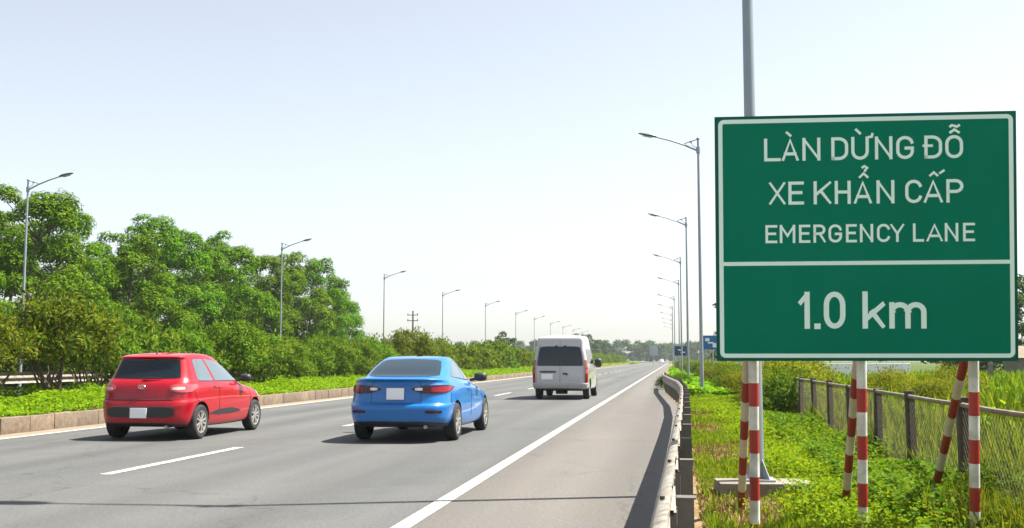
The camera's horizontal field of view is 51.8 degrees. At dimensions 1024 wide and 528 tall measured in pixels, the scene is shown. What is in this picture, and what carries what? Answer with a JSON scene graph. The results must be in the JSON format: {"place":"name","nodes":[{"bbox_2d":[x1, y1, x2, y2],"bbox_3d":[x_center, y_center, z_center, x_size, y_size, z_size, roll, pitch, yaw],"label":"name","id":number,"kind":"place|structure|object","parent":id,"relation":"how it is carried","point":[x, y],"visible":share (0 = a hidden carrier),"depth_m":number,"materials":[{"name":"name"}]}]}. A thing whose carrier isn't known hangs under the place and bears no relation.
{"place":"outdoors","nodes":[
{"label":"outdoors","id":0,"kind":"place"},
{"bbox_2d":[0,363,630,417],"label":"median soil","id":1,"kind":"structure","parent":0,"point":[102,407],"depth_m":24.10,"materials":[{"name":"soil"}]},
{"bbox_2d":[0,303,40,389],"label":"shrub","id":2,"kind":"object","parent":1,"relation":"on","point":[7,357],"visible":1,"depth_m":23.29,"materials":[{"name":"green plant"}]},
{"bbox_2d":[0,278,132,392],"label":"shrub","id":3,"kind":"object","parent":1,"relation":"on","point":[60,315],"visible":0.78,"depth_m":25.81,"materials":[{"name":"green plant"}]},
{"bbox_2d":[45,308,148,391],"bbox_3d":[-11.422,2.420,28.347,3.236,2.759,2.719,-3,-6,29],"label":"shrub","id":4,"kind":"object","parent":1,"relation":"on","point":[129,349],"visible":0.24,"depth_m":28.27,"materials":[{"name":"green plant"}]},
{"bbox_2d":[80,310,190,382],"bbox_3d":[-11.254,2.725,31.419,3.617,2.752,3.272,1,-5,-13],"label":"shrub","id":5,"kind":"object","parent":1,"relation":"on","point":[146,335],"visible":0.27,"depth_m":30.78,"materials":[{"name":"green plant"}]},
{"bbox_2d":[0,367,361,386],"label":"guard rail","id":6,"kind":"object","parent":1,"relation":"on","point":[27,377],"visible":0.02,"depth_m":30.08,"materials":[{"name":"metal"}]},
{"bbox_2d":[143,322,219,362],"bbox_3d":[-10.843,3.108,34.149,2.851,2.442,3.004,-4,-7,37],"label":"shrub","id":7,"kind":"object","parent":1,"relation":"on","point":[188,337],"visible":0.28,"depth_m":33.72,"materials":[{"name":"green plant"}]},
{"bbox_2d":[186,314,272,379],"bbox_3d":[-9.756,3.128,36.395,2.683,2.826,3.470,-4,-7,37],"label":"shrub","id":8,"kind":"object","parent":1,"relation":"on","point":[239,334],"visible":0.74,"depth_m":36.19,"materials":[{"name":"green plant"}]},
{"bbox_2d":[217,322,303,381],"bbox_3d":[-9.618,3.516,39.796,3.522,2.659,3.232,1,-5,-15],"label":"shrub","id":9,"kind":"object","parent":1,"relation":"on","point":[275,353],"visible":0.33,"depth_m":39.35,"materials":[{"name":"green plant"}]},
{"bbox_2d":[0,366,532,416],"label":"ground cover","id":10,"kind":"object","parent":1,"relation":"on","point":[28,400],"visible":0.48,"depth_m":25.76,"materials":[{"name":"green plant"}]},
{"bbox_2d":[256,328,289,380],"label":"shrub","id":11,"kind":"object","parent":1,"relation":"on","point":[275,337],"visible":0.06,"depth_m":44.85,"materials":[{"name":"green plant"}]},
{"bbox_2d":[262,334,317,379],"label":"shrub","id":12,"kind":"object","parent":1,"relation":"on","point":[304,366],"visible":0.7,"depth_m":41.81,"materials":[{"name":"green plant"}]},
{"bbox_2d":[276,341,335,376],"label":"shrub","id":13,"kind":"object","parent":1,"relation":"on","point":[319,358],"visible":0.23,"depth_m":45.32,"materials":[{"name":"green plant"}]},
{"bbox_2d":[302,331,340,375],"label":"shrub","id":14,"kind":"object","parent":1,"relation":"on","point":[317,337],"visible":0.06,"depth_m":50.81,"materials":[{"name":"green plant"}]},
{"bbox_2d":[304,333,362,376],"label":"shrub","id":15,"kind":"object","parent":1,"relation":"on","point":[328,345],"visible":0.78,"depth_m":48.07,"materials":[{"name":"green plant"}]},
{"bbox_2d":[335,337,383,376],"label":"shrub","id":16,"kind":"object","parent":1,"relation":"on","point":[366,362],"visible":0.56,"depth_m":51.31,"materials":[{"name":"green plant"}]},
{"bbox_2d":[346,332,399,373],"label":"shrub","id":17,"kind":"object","parent":1,"relation":"on","point":[373,342],"visible":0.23,"depth_m":54.06,"materials":[{"name":"green plant"}]},
{"bbox_2d":[375,341,399,356],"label":"shrub","id":18,"kind":"object","parent":1,"relation":"on","point":[392,346],"visible":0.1,"depth_m":57.20,"materials":[{"name":"green plant"}]},
{"bbox_2d":[377,326,439,356],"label":"shrub","id":19,"kind":"object","parent":1,"relation":"on","point":[421,341],"visible":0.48,"depth_m":62.26,"materials":[{"name":"green plant"}]},
{"bbox_2d":[410,337,441,356],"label":"shrub","id":20,"kind":"object","parent":1,"relation":"on","point":[438,349],"visible":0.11,"depth_m":65.33,"materials":[{"name":"green plant"}]},
{"bbox_2d":[431,337,458,364],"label":"shrub","id":21,"kind":"object","parent":1,"relation":"on","point":[443,346],"visible":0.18,"depth_m":67.80,"materials":[{"name":"green plant"}]},
{"bbox_2d":[431,334,460,363],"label":"shrub","id":22,"kind":"object","parent":1,"relation":"on","point":[449,347],"visible":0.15,"depth_m":70.36,"materials":[{"name":"green plant"}]},
{"bbox_2d":[450,341,477,369],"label":"shrub","id":23,"kind":"object","parent":1,"relation":"on","point":[469,364],"visible":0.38,"depth_m":76.17,"materials":[{"name":"green plant"}]},
{"bbox_2d":[459,344,482,369],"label":"shrub","id":24,"kind":"object","parent":1,"relation":"on","point":[474,352],"visible":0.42,"depth_m":79.22,"materials":[{"name":"green plant"}]},
{"bbox_2d":[467,342,497,369],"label":"shrub","id":25,"kind":"object","parent":1,"relation":"on","point":[489,362],"visible":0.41,"depth_m":81.66,"materials":[{"name":"green plant"}]},
{"bbox_2d":[474,340,503,368],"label":"shrub","id":26,"kind":"object","parent":1,"relation":"on","point":[490,346],"visible":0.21,"depth_m":87.32,"materials":[{"name":"green plant"}]},
{"bbox_2d":[482,337,516,367],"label":"shrub","id":27,"kind":"object","parent":1,"relation":"on","point":[507,362],"visible":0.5,"depth_m":90.15,"materials":[{"name":"green plant"}]},
{"bbox_2d":[508,344,530,367],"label":"shrub","id":28,"kind":"object","parent":1,"relation":"on","point":[518,351],"visible":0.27,"depth_m":101.73,"materials":[{"name":"green plant"}]},
{"bbox_2d":[513,346,532,366],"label":"shrub","id":29,"kind":"object","parent":1,"relation":"on","point":[526,362],"visible":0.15,"depth_m":105.30,"materials":[{"name":"green plant"}]},
{"bbox_2d":[594,361,638,366],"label":"ground cover","id":30,"kind":"object","parent":1,"relation":"on","point":[605,364],"visible":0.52,"depth_m":245.22,"materials":[{"name":"green plant"}]},
{"bbox_2d":[0,361,669,527],"bbox_3d":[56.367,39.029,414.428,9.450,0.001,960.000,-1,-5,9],"label":"road","id":31,"kind":"structure","parent":0,"point":[313,465],"depth_m":13.68,"materials":[{"name":"grey asphalt"}]},
{"bbox_2d":[102,447,242,473],"bbox_3d":[-4.602,2.714,14.678,0.160,0.001,4.000,-1,-5,9],"label":"lane marking","id":32,"kind":"object","parent":31,"relation":"on","point":[153,464],"visible":1,"depth_m":14.30,"materials":[{"name":"paint"}]},
{"bbox_2d":[103,349,260,438],"bbox_3d":[-6.080,2.402,19.831,2.003,1.563,3.796,-1,-5,9],"label":"hatchback car","id":33,"kind":"object","parent":31,"relation":"on","point":[194,395],"visible":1,"depth_m":18.30,"materials":[{"name":"red paint"}]},
{"bbox_2d":[0,363,641,438],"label":"edge line","id":34,"kind":"object","parent":31,"relation":"on","point":[261,408],"visible":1,"depth_m":21.17,"materials":[{"name":"paint"}]},
{"bbox_2d":[351,356,487,439],"bbox_3d":[-1.605,2.450,19.718,2.164,1.447,4.580,-1,-5,9],"label":"saloon car","id":35,"kind":"object","parent":31,"relation":"on","point":[424,392],"visible":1,"depth_m":17.73,"materials":[{"name":"blue paint"}]},
{"bbox_2d":[410,363,680,527],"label":"hard shoulder","id":36,"kind":"object","parent":31,"relation":"attached to","point":[602,466],"visible":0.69,"depth_m":12.30},
{"bbox_2d":[391,363,667,527],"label":"edge line","id":37,"kind":"object","parent":36,"relation":"on","point":[420,515],"visible":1,"depth_m":12.26,"materials":[{"name":"paint"}]},
{"bbox_2d":[532,335,601,398],"bbox_3d":[2.051,3.798,39.139,2.448,2.276,5.276,-1,-5,9],"label":"passenger van","id":38,"kind":"object","parent":31,"relation":"on","point":[563,364],"visible":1,"depth_m":36.71,"materials":[{"name":"paint"}]},
{"bbox_2d":[650,346,657,355],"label":"direction sign","id":39,"kind":"object","parent":31,"relation":"on","point":[653,350],"visible":1,"depth_m":212.39,"materials":[{"name":"metal"}]},
{"bbox_2d":[1,361,1003,431],"bbox_3d":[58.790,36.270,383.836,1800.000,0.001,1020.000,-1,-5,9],"label":"ground","id":40,"kind":"structure","parent":0,"point":[918,366],"depth_m":284.68,"materials":[{"name":"green plant"}]},
{"bbox_2d":[0,249,15,348],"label":"broadleaf tree","id":41,"kind":"object","parent":40,"relation":"on","point":[8,304],"visible":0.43,"depth_m":50.08,"materials":[{"name":"green plant"}]},
{"bbox_2d":[0,210,83,368],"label":"broadleaf tree","id":42,"kind":"object","parent":40,"relation":"on","point":[2,230],"visible":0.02,"depth_m":62.97,"materials":[{"name":"green plant"}]},
{"bbox_2d":[17,172,72,386],"bbox_3d":[-20.786,0.744,46.893,2.343,9.682,0.340,-1,-5,9],"label":"street lamp","id":43,"kind":"object","parent":40,"relation":"on","point":[28,188],"visible":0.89,"depth_m":47.17,"materials":[{"name":"metal"}]},
{"bbox_2d":[0,183,107,387],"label":"broadleaf tree","id":44,"kind":"object","parent":40,"relation":"on","point":[46,206],"visible":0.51,"depth_m":53.34,"materials":[{"name":"green plant"}]},
{"bbox_2d":[0,209,143,384],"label":"broadleaf tree","id":45,"kind":"object","parent":40,"relation":"on","point":[42,249],"visible":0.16,"depth_m":58.07,"materials":[{"name":"green plant"}]},
{"bbox_2d":[14,226,143,318],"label":"broadleaf tree","id":46,"kind":"object","parent":40,"relation":"on","point":[107,248],"visible":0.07,"depth_m":71.99,"materials":[{"name":"green plant"}]},
{"bbox_2d":[85,229,203,382],"bbox_3d":[-23.130,2.687,63.335,7.881,9.778,8.048,-2,-6,20],"label":"broadleaf tree","id":47,"kind":"object","parent":40,"relation":"on","point":[155,298],"visible":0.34,"depth_m":63.45,"materials":[{"name":"green plant"}]},
{"bbox_2d":[97,213,232,337],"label":"broadleaf tree","id":48,"kind":"object","parent":40,"relation":"on","point":[163,227],"visible":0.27,"depth_m":68.71,"materials":[{"name":"green plant"}]},
{"bbox_2d":[124,245,207,322],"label":"broadleaf tree","id":49,"kind":"object","parent":40,"relation":"on","point":[145,280],"depth_m":79.92,"materials":[{"name":"green plant"}]},
{"bbox_2d":[155,228,279,351],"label":"broadleaf tree","id":50,"kind":"object","parent":40,"relation":"on","point":[239,295],"visible":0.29,"depth_m":72.98,"materials":[{"name":"green plant"}]},
{"bbox_2d":[176,238,284,376],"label":"broadleaf tree","id":51,"kind":"object","parent":40,"relation":"on","point":[241,255],"visible":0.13,"depth_m":79.11,"materials":[{"name":"green plant"}]},
{"bbox_2d":[237,270,270,331],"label":"broadleaf tree","id":52,"kind":"object","parent":40,"relation":"on","point":[255,278],"visible":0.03,"depth_m":96.65,"materials":[{"name":"green plant"}]},
{"bbox_2d":[213,254,303,377],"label":"broadleaf tree","id":53,"kind":"object","parent":40,"relation":"on","point":[262,284],"visible":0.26,"depth_m":84.13,"materials":[{"name":"green plant"}]},
{"bbox_2d":[245,250,339,344],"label":"broadleaf tree","id":54,"kind":"object","parent":40,"relation":"on","point":[294,272],"visible":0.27,"depth_m":89.41,"materials":[{"name":"green plant"}]},
{"bbox_2d":[0,364,628,434],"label":"kerb","id":55,"kind":"structure","parent":40,"relation":"on","point":[27,423],"depth_m":22.30,"materials":[{"name":"concrete"}]},
{"bbox_2d":[272,256,357,343],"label":"broadleaf tree","id":56,"kind":"object","parent":40,"relation":"on","point":[316,269],"visible":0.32,"depth_m":95.52,"materials":[{"name":"green plant"}]},
{"bbox_2d":[0,362,649,437],"bbox_3d":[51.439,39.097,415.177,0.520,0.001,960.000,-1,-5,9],"label":"gutter","id":57,"kind":"object","parent":40,"relation":"on","point":[49,431],"depth_m":21.88,"materials":[{"name":"concrete"}]},
{"bbox_2d":[291,273,364,373],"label":"broadleaf tree","id":58,"kind":"object","parent":40,"relation":"on","point":[356,318],"visible":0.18,"depth_m":100.11,"materials":[{"name":"green plant"}]},
{"bbox_2d":[328,300,371,341],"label":"broadleaf tree","id":59,"kind":"object","parent":40,"relation":"on","point":[358,331],"visible":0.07,"depth_m":103.83,"materials":[{"name":"green plant"}]},
{"bbox_2d":[492,331,516,349],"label":"broadleaf tree","id":60,"kind":"object","parent":40,"relation":"on","point":[512,341],"visible":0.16,"depth_m":207.80,"materials":[{"name":"green plant"}]},
{"bbox_2d":[585,334,602,353],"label":"broadleaf tree","id":61,"kind":"object","parent":40,"relation":"on","point":[596,342],"visible":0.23,"depth_m":350.33,"materials":[{"name":"green plant"}]},
{"bbox_2d":[597,339,616,353],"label":"broadleaf tree","id":62,"kind":"object","parent":40,"relation":"on","point":[605,344],"visible":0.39,"depth_m":375.45,"materials":[{"name":"green plant"}]},
{"bbox_2d":[450,339,1023,362],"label":"treeline","id":63,"kind":"object","parent":40,"relation":"on","point":[640,351],"visible":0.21,"depth_m":551.45,"materials":[{"name":"green plant"}]},
{"bbox_2d":[762,361,848,392],"bbox_3d":[7.719,3.228,28.919,2.719,2.163,2.898,-4,-6,36],"label":"shrub","id":64,"kind":"object","parent":40,"relation":"on","point":[827,374],"visible":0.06,"depth_m":28.64,"materials":[{"name":"green plant"}]},
{"bbox_2d":[808,361,850,387],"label":"shrub","id":65,"kind":"object","parent":40,"relation":"on","point":[827,369],"visible":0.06,"depth_m":34.46,"materials":[{"name":"green plant"}]},
{"bbox_2d":[822,363,909,376],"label":"boundary wall","id":66,"kind":"structure","parent":40,"relation":"on","point":[842,366],"depth_m":61.16,"materials":[{"name":"white"}]},
{"bbox_2d":[849,362,920,398],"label":"shrub","id":67,"kind":"object","parent":40,"relation":"on","point":[889,380],"visible":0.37,"depth_m":27.54,"materials":[{"name":"green plant"}]},
{"bbox_2d":[870,365,935,391],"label":"shrub","id":68,"kind":"object","parent":40,"relation":"on","point":[903,377],"visible":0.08,"depth_m":29.45,"materials":[{"name":"green plant"}]},
{"bbox_2d":[838,371,1023,434],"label":"field weeds","id":69,"kind":"object","parent":40,"relation":"on","point":[1014,426],"visible":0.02,"depth_m":21.65,"materials":[{"name":"green plant"}]},
{"bbox_2d":[900,370,966,404],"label":"shrub","id":70,"kind":"object","parent":40,"relation":"on","point":[930,386],"visible":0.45,"depth_m":25.90,"materials":[{"name":"green plant"}]},
{"bbox_2d":[918,361,993,390],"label":"shrub","id":71,"kind":"object","parent":40,"relation":"on","point":[950,370],"visible":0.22,"depth_m":31.07,"materials":[{"name":"green plant"}]},
{"bbox_2d":[920,361,1002,371],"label":"broadleaf tree","id":72,"kind":"object","parent":40,"relation":"on","point":[982,364],"visible":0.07,"depth_m":85.71,"materials":[{"name":"green plant"}]},
{"bbox_2d":[995,274,1023,371],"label":"broadleaf tree","id":73,"kind":"object","parent":40,"relation":"on","point":[1020,305],"visible":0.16,"depth_m":82.89,"materials":[{"name":"green plant"}]},
{"bbox_2d":[1004,346,1023,373],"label":"field hut","id":74,"kind":"object","parent":40,"relation":"on","point":[1016,366],"visible":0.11,"depth_m":68.61,"materials":[{"name":"concrete"}]},
{"bbox_2d":[0,0,1023,360],"label":"sky","id":75,"kind":"structure","parent":0,"point":[492,151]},
{"bbox_2d":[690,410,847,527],"bbox_3d":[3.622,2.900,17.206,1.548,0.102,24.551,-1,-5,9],"label":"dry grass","id":76,"kind":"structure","parent":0,"point":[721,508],"depth_m":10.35,"materials":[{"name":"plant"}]},
{"bbox_2d":[664,363,915,527],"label":"verge","id":77,"kind":"structure","parent":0,"point":[697,520],"depth_m":10.05,"materials":[{"name":"soil"}]},
{"bbox_2d":[654,373,674,388],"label":"shrub","id":78,"kind":"object","parent":77,"relation":"on","point":[658,384],"visible":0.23,"depth_m":49.50,"materials":[{"name":"green plant"}]},
{"bbox_2d":[657,294,675,365],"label":"street lamp","id":79,"kind":"object","parent":77,"relation":"on","point":[674,326],"visible":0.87,"depth_m":133.81,"materials":[{"name":"metal"}]},
{"bbox_2d":[653,254,682,372],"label":"street lamp","id":80,"kind":"object","parent":77,"relation":"on","point":[679,262],"visible":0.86,"depth_m":82.93,"materials":[{"name":"metal"}]},
{"bbox_2d":[657,277,679,367],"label":"street lamp","id":81,"kind":"object","parent":77,"relation":"on","point":[678,311],"visible":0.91,"depth_m":106.47,"materials":[{"name":"metal"}]},
{"bbox_2d":[648,213,689,377],"bbox_3d":[8.910,1.908,59.711,2.343,9.682,0.340,-1,-5,9],"label":"street lamp","id":82,"kind":"object","parent":77,"relation":"on","point":[687,312],"visible":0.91,"depth_m":59.56,"materials":[{"name":"metal"}]},
{"bbox_2d":[638,133,703,392],"bbox_3d":[5.817,-0.035,38.319,2.343,9.682,0.340,-1,-5,9],"label":"street lamp","id":83,"kind":"object","parent":77,"relation":"on","point":[697,149],"visible":0.88,"depth_m":38.16,"materials":[{"name":"metal"}]},
{"bbox_2d":[650,372,695,527],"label":"guard rail","id":84,"kind":"object","parent":77,"relation":"on","point":[677,470],"visible":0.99,"depth_m":6.37,"materials":[{"name":"metal"}]},
{"bbox_2d":[675,346,686,355],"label":"direction sign","id":85,"kind":"object","parent":77,"relation":"on","point":[678,350],"visible":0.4,"depth_m":94.47,"materials":[{"name":"metal"}]},
{"bbox_2d":[672,371,695,381],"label":"shrub","id":86,"kind":"object","parent":77,"relation":"on","point":[680,376],"visible":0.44,"depth_m":52.01,"materials":[{"name":"green plant"}]},
{"bbox_2d":[668,366,736,396],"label":"verge grass","id":87,"kind":"structure","parent":77,"relation":"on","point":[694,387],"depth_m":37.91,"materials":[{"name":"green plant"}]},
{"bbox_2d":[703,335,715,366],"bbox_3d":[11.203,5.353,58.770,1.050,2.730,0.100,-1,-5,7],"label":"direction sign","id":88,"kind":"object","parent":77,"relation":"on","point":[709,341],"visible":0.63,"depth_m":58.83,"materials":[{"name":"metal"}]},
{"bbox_2d":[694,359,739,381],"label":"shrub","id":89,"kind":"object","parent":77,"relation":"on","point":[714,371],"visible":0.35,"depth_m":50.73,"materials":[{"name":"green plant"}]},
{"bbox_2d":[707,361,742,384],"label":"shrub","id":90,"kind":"object","parent":77,"relation":"on","point":[726,368],"visible":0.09,"depth_m":44.91,"materials":[{"name":"green plant"}]},
{"bbox_2d":[711,363,741,387],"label":"shrub","id":91,"kind":"object","parent":77,"relation":"on","point":[720,385],"visible":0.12,"depth_m":39.89,"materials":[{"name":"green plant"}]},
{"bbox_2d":[717,362,765,392],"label":"shrub","id":92,"kind":"object","parent":77,"relation":"on","point":[733,376],"visible":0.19,"depth_m":36.30,"materials":[{"name":"green plant"}]},
{"bbox_2d":[723,361,771,400],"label":"shrub","id":93,"kind":"object","parent":77,"relation":"on","point":[740,382],"visible":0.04,"depth_m":32.06,"materials":[{"name":"green plant"}]},
{"bbox_2d":[714,478,815,496],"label":"concrete slab","id":94,"kind":"structure","parent":77,"relation":"on","point":[722,485],"depth_m":10.59,"materials":[{"name":"grey concrete"}]},
{"bbox_2d":[742,0,775,481],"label":"street lamp","id":95,"kind":"object","parent":94,"relation":"on","point":[748,62],"visible":0.43,"depth_m":11.22,"materials":[{"name":"metal"}]},
{"bbox_2d":[732,361,837,403],"bbox_3d":[6.904,3.061,26.298,2.635,1.966,2.472,0,-5,-3],"label":"shrub","id":96,"kind":"object","parent":77,"relation":"on","point":[799,367],"visible":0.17,"depth_m":26.13,"materials":[{"name":"green plant"}]},
{"bbox_2d":[762,362,825,413],"bbox_3d":[6.383,3.028,24.806,1.954,1.476,2.181,-2,-6,20],"label":"shrub","id":97,"kind":"object","parent":77,"relation":"on","point":[785,393],"visible":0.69,"depth_m":24.36,"materials":[{"name":"green plant"}]},
{"bbox_2d":[690,390,1022,527],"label":"verge weeds","id":98,"kind":"object","parent":77,"relation":"on","point":[731,410],"visible":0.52,"depth_m":10.88,"materials":[{"name":"green plant"}]},
{"bbox_2d":[714,111,1017,527],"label":"road sign","id":99,"kind":"object","parent":77,"relation":"on","point":[859,240],"visible":0.96,"depth_m":8.29,"materials":[{"name":"teal metal"}]},
{"bbox_2d":[763,409,1023,527],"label":"ground cover plants","id":100,"kind":"object","parent":77,"relation":"on","point":[911,479],"visible":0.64,"depth_m":10.62,"materials":[{"name":"green plant"}]},
{"bbox_2d":[786,375,1023,506],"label":"wire fence","id":101,"kind":"object","parent":77,"relation":"on","point":[961,422],"visible":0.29,"depth_m":12.38,"materials":[{"name":"metal"}]},
{"bbox_2d":[943,450,1023,503],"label":"shrub","id":102,"kind":"object","parent":77,"relation":"on","point":[985,477],"visible":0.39,"depth_m":9.12,"materials":[{"name":"green plant"}]},
{"bbox_2d":[689,394,987,527],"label":"verge grass","id":103,"kind":"structure","parent":0,"point":[722,437],"depth_m":11.78,"materials":[{"name":"green plant"}]},
{"bbox_2d":[791,384,1023,516],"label":"tall grass","id":104,"kind":"structure","parent":0,"point":[1000,404],"depth_m":15.22,"materials":[{"name":"green plant"}]},
{"bbox_2d":[825,369,1023,421],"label":"tall grass","id":105,"kind":"structure","parent":0,"point":[1011,378],"depth_m":34.23,"materials":[{"name":"green plant"}]},
{"bbox_2d":[903,474,1023,527],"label":"tall grass","id":106,"kind":"structure","parent":0,"point":[1002,504],"depth_m":8.45,"materials":[{"name":"green plant"}]},
{"label":"opposite road","id":107,"kind":"structure","parent":0,"visible":0},
{"bbox_2d":[279,238,311,336],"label":"street lamp","id":108,"kind":"object","parent":107,"relation":"on","point":[282,247],"visible":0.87,"depth_m":72.74,"materials":[{"name":"metal"}]},
{"bbox_2d":[383,271,404,336],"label":"street lamp","id":109,"kind":"object","parent":107,"relation":"on","point":[384,297],"visible":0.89,"depth_m":99.00,"materials":[{"name":"metal"}]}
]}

